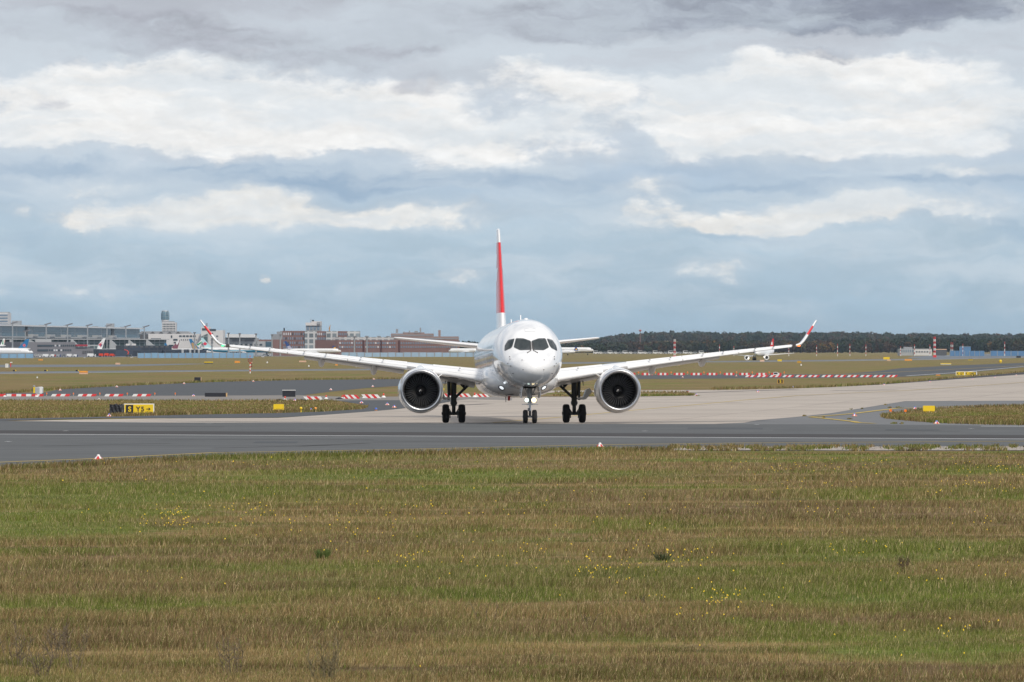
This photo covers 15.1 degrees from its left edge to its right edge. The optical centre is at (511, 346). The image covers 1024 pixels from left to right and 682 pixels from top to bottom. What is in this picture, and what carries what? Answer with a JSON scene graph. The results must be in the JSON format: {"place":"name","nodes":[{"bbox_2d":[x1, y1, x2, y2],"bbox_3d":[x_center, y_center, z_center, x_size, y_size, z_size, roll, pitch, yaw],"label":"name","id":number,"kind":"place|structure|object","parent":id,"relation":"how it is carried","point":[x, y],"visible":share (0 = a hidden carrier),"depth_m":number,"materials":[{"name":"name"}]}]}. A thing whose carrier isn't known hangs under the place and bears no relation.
{"place":"outdoors","nodes":[
{"label":"outdoors","id":0,"kind":"place"},
{"bbox_2d":[0,312,10,323],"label":"office block","id":1,"kind":"structure","parent":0,"point":[5,317],"depth_m":3250.00,"materials":[{"name":"white"}]},
{"bbox_2d":[1,339,98,356],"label":"grey building","id":2,"kind":"structure","parent":0,"point":[42,346],"depth_m":2315.84,"materials":[{"name":"grey concrete"}]},
{"bbox_2d":[0,364,188,366],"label":"road","id":3,"kind":"structure","parent":0,"point":[89,365],"depth_m":997.99,"materials":[{"name":"grey asphalt"}]},
{"bbox_2d":[161,310,176,330],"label":"control tower","id":4,"kind":"structure","parent":0,"point":[167,325],"depth_m":3350.00,"materials":[{"name":"white glass"}]},
{"bbox_2d":[139,331,200,348],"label":"white building","id":5,"kind":"structure","parent":0,"point":[174,337],"depth_m":2700.00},
{"bbox_2d":[201,323,224,347],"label":"stair tower block","id":6,"kind":"structure","parent":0,"point":[219,335],"depth_m":2680.00,"materials":[{"name":"white concrete"}]},
{"bbox_2d":[0,399,458,420],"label":"dark road","id":7,"kind":"structure","parent":0,"point":[379,405],"depth_m":243.03,"materials":[{"name":"grey asphalt"}]},
{"bbox_2d":[225,334,281,354],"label":"cream building","id":8,"kind":"structure","parent":0,"point":[247,339],"depth_m":2720.00,"materials":[{"name":"beige concrete"}]},
{"bbox_2d":[0,395,511,401],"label":"service road","id":9,"kind":"structure","parent":0,"point":[241,397],"depth_m":329.37,"materials":[{"name":"grey asphalt"}]},
{"bbox_2d":[6,394,30,395],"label":"striped barrier","id":10,"kind":"object","parent":9,"relation":"on","point":[18,395],"visible":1,"depth_m":337.28,"materials":[{"name":"plastic"}]},
{"bbox_2d":[51,394,69,395],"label":"striped barrier","id":11,"kind":"object","parent":9,"relation":"on","point":[60,395],"visible":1,"depth_m":337.28,"materials":[{"name":"plastic"}]},
{"bbox_2d":[78,394,96,395],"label":"striped barrier","id":12,"kind":"object","parent":9,"relation":"on","point":[87,394],"visible":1,"depth_m":337.28,"materials":[{"name":"plastic"}]},
{"bbox_2d":[105,394,123,395],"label":"striped barrier","id":13,"kind":"object","parent":9,"relation":"on","point":[114,394],"visible":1,"depth_m":337.28,"materials":[{"name":"white plastic"}]},
{"bbox_2d":[133,394,150,395],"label":"striped barrier","id":14,"kind":"object","parent":9,"relation":"on","point":[141,394],"visible":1,"depth_m":337.28,"materials":[{"name":"plastic"}]},
{"bbox_2d":[304,397,322,399],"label":"striped barrier","id":15,"kind":"object","parent":9,"relation":"on","point":[314,398],"visible":0.7,"depth_m":315.06,"materials":[{"name":"plastic"}]},
{"bbox_2d":[343,395,359,398],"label":"striped barrier","id":16,"kind":"object","parent":9,"relation":"on","point":[351,396],"visible":1,"depth_m":321.90,"materials":[{"name":"plastic"}]},
{"bbox_2d":[361,394,379,397],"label":"striped barrier","id":17,"kind":"object","parent":9,"relation":"on","point":[370,395],"visible":1,"depth_m":324.72,"materials":[{"name":"plastic"}]},
{"bbox_2d":[458,394,470,396],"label":"striped barrier","id":18,"kind":"object","parent":9,"relation":"on","point":[464,395],"visible":0.73,"depth_m":332.74,"materials":[{"name":"plastic"}]},
{"bbox_2d":[476,394,488,396],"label":"striped barrier","id":19,"kind":"object","parent":9,"relation":"on","point":[481,395],"visible":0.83,"depth_m":332.74,"materials":[{"name":"plastic"}]},
{"bbox_2d":[273,328,284,339],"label":"stepped grey block","id":20,"kind":"structure","parent":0,"point":[276,336],"depth_m":2800.00,"materials":[{"name":"grey concrete"}]},
{"bbox_2d":[306,320,321,330],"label":"tower block","id":21,"kind":"structure","parent":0,"point":[313,325],"depth_m":2629.75,"materials":[{"name":"metal"}]},
{"bbox_2d":[391,328,458,339],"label":"brown stepped building","id":22,"kind":"structure","parent":0,"point":[417,334],"depth_m":2950.00,"materials":[{"name":"brick"}]},
{"bbox_2d":[0,352,1023,681],"bbox_3d":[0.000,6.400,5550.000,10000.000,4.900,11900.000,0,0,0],"label":"ground","id":23,"kind":"structure","parent":0,"point":[136,374],"depth_m":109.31,"materials":[{"name":"green plant"}]},
{"bbox_2d":[0,354,32,357],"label":"construction fence","id":24,"kind":"object","parent":23,"relation":"on","point":[16,355],"visible":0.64,"depth_m":1879.83,"materials":[{"name":"metal"}]},
{"bbox_2d":[0,621,37,671],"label":"dry weed","id":25,"kind":"object","parent":23,"relation":"on","point":[16,651],"visible":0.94,"depth_m":47.03,"materials":[{"name":"brown plant"}]},
{"bbox_2d":[35,387,42,393],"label":"equipment cabinet","id":26,"kind":"object","parent":23,"relation":"on","point":[38,390],"visible":0.9,"depth_m":354.20,"materials":[{"name":"metal"}]},
{"bbox_2d":[23,645,56,677],"bbox_3d":[-5.603,3.743,45.888,0.383,0.459,0.314,0,0,-14],"label":"dry weed","id":27,"kind":"object","parent":23,"relation":"on","point":[38,670],"visible":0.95,"depth_m":45.86,"materials":[{"name":"brown plant"}]},
{"bbox_2d":[39,620,73,658],"bbox_3d":[-5.752,3.689,48.590,0.408,0.566,0.470,0,0,-39],"label":"dry weed","id":28,"kind":"object","parent":23,"relation":"on","point":[56,644],"visible":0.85,"depth_m":48.55,"materials":[{"name":"brown plant"}]},
{"bbox_2d":[55,622,91,671],"bbox_3d":[-5.322,3.647,46.887,0.504,0.649,0.314,0,0,-25],"label":"dry weed","id":29,"kind":"object","parent":23,"relation":"on","point":[68,654],"visible":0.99,"depth_m":46.85,"materials":[{"name":"brown plant"}]},
{"bbox_2d":[109,404,123,413],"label":"covered sign","id":30,"kind":"object","parent":23,"relation":"on","point":[117,408],"visible":0.83,"depth_m":243.55,"materials":[{"name":"metal"}]},
{"bbox_2d":[124,404,153,413],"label":"taxiway sign","id":31,"kind":"object","parent":23,"relation":"on","point":[139,408],"visible":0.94,"depth_m":243.59,"materials":[{"name":"metal"}]},
{"bbox_2d":[33,353,270,357],"bbox_3d":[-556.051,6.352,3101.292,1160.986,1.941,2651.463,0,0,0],"label":"apron","id":32,"kind":"object","parent":23,"relation":"on","point":[123,356],"depth_m":2318.05,"materials":[{"name":"concrete"}]},
{"bbox_2d":[11,321,17,347],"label":"floodlight mast","id":33,"kind":"object","parent":32,"relation":"on","point":[12,332],"visible":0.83,"depth_m":2279.61,"materials":[{"name":"metal"}]},
{"bbox_2d":[0,339,29,348],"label":"parked airliner","id":34,"kind":"object","parent":32,"relation":"on","point":[24,345],"visible":0.66,"depth_m":2189.75,"materials":[{"name":"metal"}]},
{"bbox_2d":[0,349,32,353],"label":"parked airliner","id":35,"kind":"object","parent":32,"relation":"on","point":[15,351],"visible":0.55,"depth_m":2078.68,"materials":[{"name":"metal"}]},
{"bbox_2d":[44,322,50,338],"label":"floodlight mast","id":36,"kind":"object","parent":32,"relation":"on","point":[46,330],"visible":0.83,"depth_m":2339.72,"materials":[{"name":"metal"}]},
{"bbox_2d":[0,321,142,338],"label":"terminal hall","id":37,"kind":"structure","parent":32,"relation":"on","point":[59,332],"depth_m":2720.59,"materials":[{"name":"grey glass"}]},
{"bbox_2d":[0,339,168,348],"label":"terminal pier","id":38,"kind":"structure","parent":32,"relation":"on","point":[112,343],"depth_m":2518.95,"materials":[{"name":"grey glass"}]},
{"bbox_2d":[97,338,105,348],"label":"parked airliner","id":39,"kind":"object","parent":32,"relation":"on","point":[100,344],"visible":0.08,"depth_m":2439.75,"materials":[{"name":"metal"}]},
{"bbox_2d":[106,324,111,348],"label":"floodlight mast","id":40,"kind":"object","parent":32,"relation":"on","point":[107,336],"visible":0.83,"depth_m":2519.72,"materials":[{"name":"metal"}]},
{"bbox_2d":[93,344,206,355],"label":"dark annex","id":41,"kind":"object","parent":32,"relation":"on","point":[132,349],"visible":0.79,"depth_m":2389.20,"materials":[{"name":"black glass"}]},
{"bbox_2d":[172,340,210,352],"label":"parked airliner","id":42,"kind":"object","parent":32,"relation":"on","point":[175,346],"visible":0.09,"depth_m":2439.75,"materials":[{"name":"metal"}]},
{"bbox_2d":[189,339,198,348],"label":"parked airliner","id":43,"kind":"object","parent":32,"relation":"on","point":[192,343],"visible":0.09,"depth_m":2439.75,"materials":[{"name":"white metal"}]},
{"bbox_2d":[197,340,223,352],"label":"parked airliner","id":44,"kind":"object","parent":32,"relation":"on","point":[199,344],"depth_m":2469.64,"materials":[{"name":"metal"}]},
{"bbox_2d":[199,338,274,355],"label":"parked airliner","id":45,"kind":"object","parent":32,"relation":"on","point":[207,346],"visible":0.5,"depth_m":2378.81,"materials":[{"name":"metal"}]},
{"bbox_2d":[254,333,257,355],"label":"floodlight mast","id":46,"kind":"object","parent":32,"relation":"on","point":[255,343],"visible":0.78,"depth_m":2349.68,"materials":[{"name":"metal"}]},
{"bbox_2d":[273,331,359,355],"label":"brick building","id":47,"kind":"structure","parent":32,"relation":"on","point":[300,339],"depth_m":2599.84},
{"bbox_2d":[315,336,459,355],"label":"brick range","id":48,"kind":"structure","parent":32,"relation":"on","point":[380,344],"depth_m":2611.09,"materials":[{"name":"brown brick"}]},
{"bbox_2d":[0,369,370,373],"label":"taxiway","id":49,"kind":"structure","parent":23,"relation":"on","point":[23,372],"depth_m":723.37,"materials":[{"name":"grey asphalt"}]},
{"bbox_2d":[137,353,253,357],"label":"construction fence","id":50,"kind":"object","parent":23,"relation":"on","point":[192,355],"visible":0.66,"depth_m":1899.80,"materials":[{"name":"metal"}]},
{"bbox_2d":[194,377,200,381],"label":"blank sign","id":51,"kind":"object","parent":23,"relation":"on","point":[197,379],"visible":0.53,"depth_m":488.43,"materials":[{"name":"metal"}]},
{"bbox_2d":[205,393,226,396],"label":"blank sign","id":52,"kind":"object","parent":23,"relation":"on","point":[215,394],"visible":0.85,"depth_m":334.24,"materials":[{"name":"metal"}]},
{"bbox_2d":[215,633,245,675],"bbox_3d":[-3.340,3.678,45.876,0.410,0.588,0.444,0,0,0],"label":"dry weed","id":53,"kind":"object","parent":23,"relation":"on","point":[228,657],"visible":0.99,"depth_m":45.91,"materials":[{"name":"brown plant"}]},
{"bbox_2d":[271,334,272,355],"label":"floodlight mast","id":54,"kind":"object","parent":23,"relation":"on","point":[271,343],"visible":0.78,"depth_m":2349.68,"materials":[{"name":"metal"}]},
{"bbox_2d":[273,404,283,410],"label":"sign box","id":55,"kind":"object","parent":23,"relation":"on","point":[277,406],"visible":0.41,"depth_m":254.04,"materials":[{"name":"metal"}]},
{"bbox_2d":[282,390,295,396],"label":"blank sign","id":56,"kind":"object","parent":23,"relation":"on","point":[289,393],"visible":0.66,"depth_m":334.24,"materials":[{"name":"metal"}]},
{"bbox_2d":[284,341,340,353],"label":"parked airliner","id":57,"kind":"object","parent":23,"relation":"on","point":[289,347],"visible":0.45,"depth_m":2298.92,"materials":[{"name":"metal"}]},
{"bbox_2d":[314,548,331,558],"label":"grass tuft","id":58,"kind":"object","parent":23,"relation":"on","point":[325,554],"visible":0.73,"depth_m":72.04,"materials":[{"name":"green plant"}]},
{"bbox_2d":[305,630,341,680],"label":"dry weed","id":59,"kind":"object","parent":23,"relation":"on","point":[333,659],"visible":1,"depth_m":44.77,"materials":[{"name":"brown plant"}]},
{"bbox_2d":[366,337,367,352],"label":"floodlight mast","id":60,"kind":"object","parent":23,"relation":"on","point":[366,344],"visible":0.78,"depth_m":2349.70,"materials":[{"name":"metal"}]},
{"bbox_2d":[341,352,474,356],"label":"construction fence","id":61,"kind":"object","parent":23,"relation":"on","point":[423,354],"visible":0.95,"depth_m":2199.74,"materials":[{"name":"metal"}]},
{"bbox_2d":[449,348,475,352],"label":"parked airliner","id":62,"kind":"object","parent":23,"relation":"on","point":[453,350],"visible":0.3,"depth_m":2548.71,"materials":[{"name":"metal"}]},
{"bbox_2d":[0,370,1023,470],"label":"edge weeds","id":63,"kind":"object","parent":23,"relation":"on","point":[112,461],"visible":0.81,"depth_m":209.86,"materials":[{"name":"green plant"}]},
{"bbox_2d":[0,400,1023,423],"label":"turf","id":64,"kind":"structure","parent":23,"relation":"on","point":[45,408],"depth_m":268.50,"materials":[{"name":"green plant"}]},
{"bbox_2d":[0,421,1023,465],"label":"runway","id":65,"kind":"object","parent":23,"relation":"on","point":[25,448],"visible":0.81,"depth_m":165.72,"materials":[{"name":"grey asphalt"}]},
{"bbox_2d":[189,439,231,439],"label":"tyre mark","id":66,"kind":"object","parent":65,"relation":"on","point":[210,439],"visible":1,"depth_m":163.77,"materials":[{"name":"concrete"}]},
{"bbox_2d":[10,441,976,461],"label":"shoulder line","id":67,"kind":"object","parent":65,"relation":"on","point":[440,448],"visible":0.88,"depth_m":149.11,"materials":[{"name":"white paint"}]},
{"bbox_2d":[0,430,1023,437],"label":"tyre marks","id":68,"kind":"object","parent":65,"relation":"on","point":[501,434],"visible":1,"depth_m":173.11,"materials":[{"name":"rubber"}]},
{"bbox_2d":[75,434,963,438],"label":"runway edge line","id":69,"kind":"object","parent":65,"relation":"on","point":[523,436],"visible":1,"depth_m":169.07,"materials":[{"name":"white paint"}]},
{"bbox_2d":[687,427,762,428],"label":"asphalt patch","id":70,"kind":"object","parent":65,"relation":"on","point":[720,428],"visible":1,"depth_m":185.83,"materials":[{"name":"grey asphalt"}]},
{"bbox_2d":[885,429,938,429],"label":"asphalt patch","id":71,"kind":"object","parent":65,"relation":"on","point":[911,429],"visible":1,"depth_m":183.58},
{"bbox_2d":[2,363,1023,395],"bbox_3d":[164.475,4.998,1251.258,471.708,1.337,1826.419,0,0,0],"label":"taxiway","id":72,"kind":"structure","parent":23,"relation":"on","point":[299,387],"depth_m":440.52,"materials":[{"name":"grey asphalt"}]},
{"bbox_2d":[36,374,1023,423],"bbox_3d":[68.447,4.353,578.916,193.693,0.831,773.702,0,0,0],"label":"apron","id":73,"kind":"object","parent":23,"relation":"on","point":[743,409],"visible":0.8,"depth_m":277.53,"materials":[{"name":"concrete"}]},
{"bbox_2d":[200,229,816,422],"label":"airliner","id":74,"kind":"object","parent":73,"relation":"on","point":[520,358],"visible":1,"depth_m":208.68,"materials":[{"name":"white paint"}]},
{"bbox_2d":[504,339,513,350],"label":"cockpit window","id":75,"kind":"structure","parent":74,"relation":"in","point":[509,343],"depth_m":198.20,"materials":[{"name":"black glass"}]},
{"bbox_2d":[514,338,531,349],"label":"cockpit window","id":76,"kind":"structure","parent":74,"relation":"in","point":[520,343],"depth_m":197.71,"materials":[{"name":"black glass"}]},
{"bbox_2d":[531,338,548,349],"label":"cockpit window","id":77,"kind":"structure","parent":74,"relation":"in","point":[540,343],"depth_m":197.79,"materials":[{"name":"black glass"}]},
{"bbox_2d":[547,339,556,350],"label":"cockpit window","id":78,"kind":"structure","parent":74,"relation":"in","point":[551,342],"depth_m":198.29,"materials":[{"name":"black glass"}]},
{"bbox_2d":[541,392,695,395],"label":"grass sliver","id":79,"kind":"object","parent":73,"relation":"on","point":[552,393],"depth_m":356.54,"materials":[{"name":"green plant"}]},
{"bbox_2d":[691,389,797,392],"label":"apron joint","id":80,"kind":"object","parent":73,"relation":"on","point":[735,391],"visible":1,"depth_m":374.52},
{"bbox_2d":[491,382,1020,422],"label":"apron line","id":81,"kind":"object","parent":73,"relation":"on","point":[716,402],"visible":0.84,"depth_m":287.09,"materials":[{"name":"yellow paint"}]},
{"bbox_2d":[62,455,1022,674],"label":"wildflowers","id":82,"kind":"object","parent":23,"relation":"on","point":[592,551],"visible":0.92,"depth_m":71.00,"materials":[{"name":"plant"}]},
{"bbox_2d":[562,347,578,352],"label":"parked airliner","id":83,"kind":"object","parent":23,"relation":"on","point":[575,350],"visible":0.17,"depth_m":2749.24,"materials":[{"name":"metal"}]},
{"bbox_2d":[561,347,593,354],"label":"parked airliner","id":84,"kind":"object","parent":23,"relation":"on","point":[584,349],"visible":0.56,"depth_m":2848.53,"materials":[{"name":"metal"}]},
{"bbox_2d":[580,611,605,624],"bbox_3d":[1.118,3.839,54.229,0.370,0.267,0.189,0,0,26],"label":"dry weed","id":85,"kind":"object","parent":23,"relation":"on","point":[589,617],"visible":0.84,"depth_m":54.26,"materials":[{"name":"brown plant"}]},
{"bbox_2d":[652,552,673,560],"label":"grass tuft","id":86,"kind":"object","parent":23,"relation":"on","point":[662,557],"visible":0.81,"depth_m":71.31,"materials":[{"name":"green plant"}]},
{"bbox_2d":[465,337,1023,352],"bbox_3d":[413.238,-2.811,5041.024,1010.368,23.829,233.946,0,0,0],"label":"forest","id":87,"kind":"object","parent":23,"relation":"on","point":[879,345],"visible":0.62,"depth_m":4947.76,"materials":[{"name":"green plant"}]},
{"bbox_2d":[734,338,789,359],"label":"taxiing airliner","id":88,"kind":"object","parent":23,"relation":"on","point":[766,354],"visible":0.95,"depth_m":1503.46,"materials":[{"name":"metal"}]},
{"bbox_2d":[562,354,1023,363],"bbox_3d":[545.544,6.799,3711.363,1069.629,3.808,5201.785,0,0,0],"label":"runway","id":89,"kind":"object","parent":23,"relation":"on","point":[986,356],"visible":0.56,"depth_m":1608.75,"materials":[{"name":"grey asphalt"}]},
{"bbox_2d":[950,351,983,355],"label":"construction fence","id":90,"kind":"object","parent":89,"relation":"on","point":[966,353],"visible":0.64,"depth_m":2499.74,"materials":[{"name":"metal"}]},
{"bbox_2d":[990,351,1023,355],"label":"construction fence","id":91,"kind":"object","parent":89,"relation":"on","point":[1007,353],"visible":1,"depth_m":2519.78,"materials":[{"name":"metal"}]},
{"bbox_2d":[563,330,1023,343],"bbox_3d":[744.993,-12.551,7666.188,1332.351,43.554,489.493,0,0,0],"label":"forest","id":92,"kind":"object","parent":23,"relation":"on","point":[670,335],"visible":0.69,"depth_m":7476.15,"materials":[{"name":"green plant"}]},
{"bbox_2d":[674,446,1023,450],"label":"gravel strip","id":93,"kind":"object","parent":23,"relation":"on","point":[906,447],"visible":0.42,"depth_m":149.26,"materials":[{"name":"grey gravel"}]},
{"bbox_2d":[669,443,1023,450],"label":"gravel weeds","id":94,"kind":"object","parent":93,"relation":"on","point":[852,447],"visible":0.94,"depth_m":148.14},
{"bbox_2d":[895,554,911,571],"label":"dry weed","id":95,"kind":"object","parent":23,"relation":"on","point":[902,563],"visible":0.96,"depth_m":67.50,"materials":[{"name":"plant"}]},
{"bbox_2d":[898,347,931,355],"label":"white hall","id":96,"kind":"structure","parent":23,"relation":"on","point":[907,351],"depth_m":2699.75,"materials":[{"name":"white metal"}]},
{"bbox_2d":[840,372,1023,386],"bbox_3d":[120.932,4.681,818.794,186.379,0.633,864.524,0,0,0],"label":"dark shoulder","id":97,"kind":"object","parent":23,"relation":"on","point":[1020,373],"visible":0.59,"depth_m":567.27},
{"bbox_2d":[933,337,935,356],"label":"lattice mast","id":98,"kind":"object","parent":23,"relation":"on","point":[934,355],"visible":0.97,"depth_m":2049.48,"materials":[{"name":"red metal"}]},
{"bbox_2d":[959,346,970,350],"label":"blue shed","id":99,"kind":"structure","parent":23,"relation":"on","point":[966,348],"depth_m":2712.00,"materials":[{"name":"blue metal"}]},
{"bbox_2d":[956,371,976,375],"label":"direction sign","id":100,"kind":"object","parent":23,"relation":"on","point":[959,373],"visible":0.97,"depth_m":608.76,"materials":[{"name":"metal"}]},
{"bbox_2d":[0,0,1023,342],"label":"sky","id":101,"kind":"structure","parent":0,"point":[265,168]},
{"bbox_2d":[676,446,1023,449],"bbox_3d":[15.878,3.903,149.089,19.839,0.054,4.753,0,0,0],"label":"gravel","id":102,"kind":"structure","parent":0,"point":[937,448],"depth_m":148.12,"materials":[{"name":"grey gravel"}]},
{"bbox_2d":[725,401,1023,425],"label":"connector road","id":103,"kind":"structure","parent":0,"point":[872,417],"depth_m":232.96,"materials":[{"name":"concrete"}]},
{"bbox_2d":[813,417,862,422],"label":"connector line","id":104,"kind":"object","parent":103,"relation":"on","point":[839,419],"visible":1,"depth_m":222.00,"materials":[{"name":"yellow paint"}]},
{"bbox_2d":[810,406,949,416],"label":"connector line","id":105,"kind":"object","parent":103,"relation":"on","point":[860,412],"visible":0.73,"depth_m":250.28,"materials":[{"name":"yellow paint"}]},
{"bbox_2d":[936,349,946,355],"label":"striped shed","id":106,"kind":"structure","parent":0,"point":[941,352],"depth_m":2700.00,"materials":[{"name":"grey metal"}]},
{"bbox_2d":[880,406,1021,423],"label":"grass island","id":107,"kind":"structure","parent":0,"point":[965,413],"depth_m":250.52,"materials":[{"name":"green plant"}]},
{"bbox_2d":[923,406,934,411],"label":"sign box","id":108,"kind":"object","parent":107,"relation":"on","point":[929,408],"visible":0.85,"depth_m":250.82,"materials":[{"name":"metal"}]}
]}

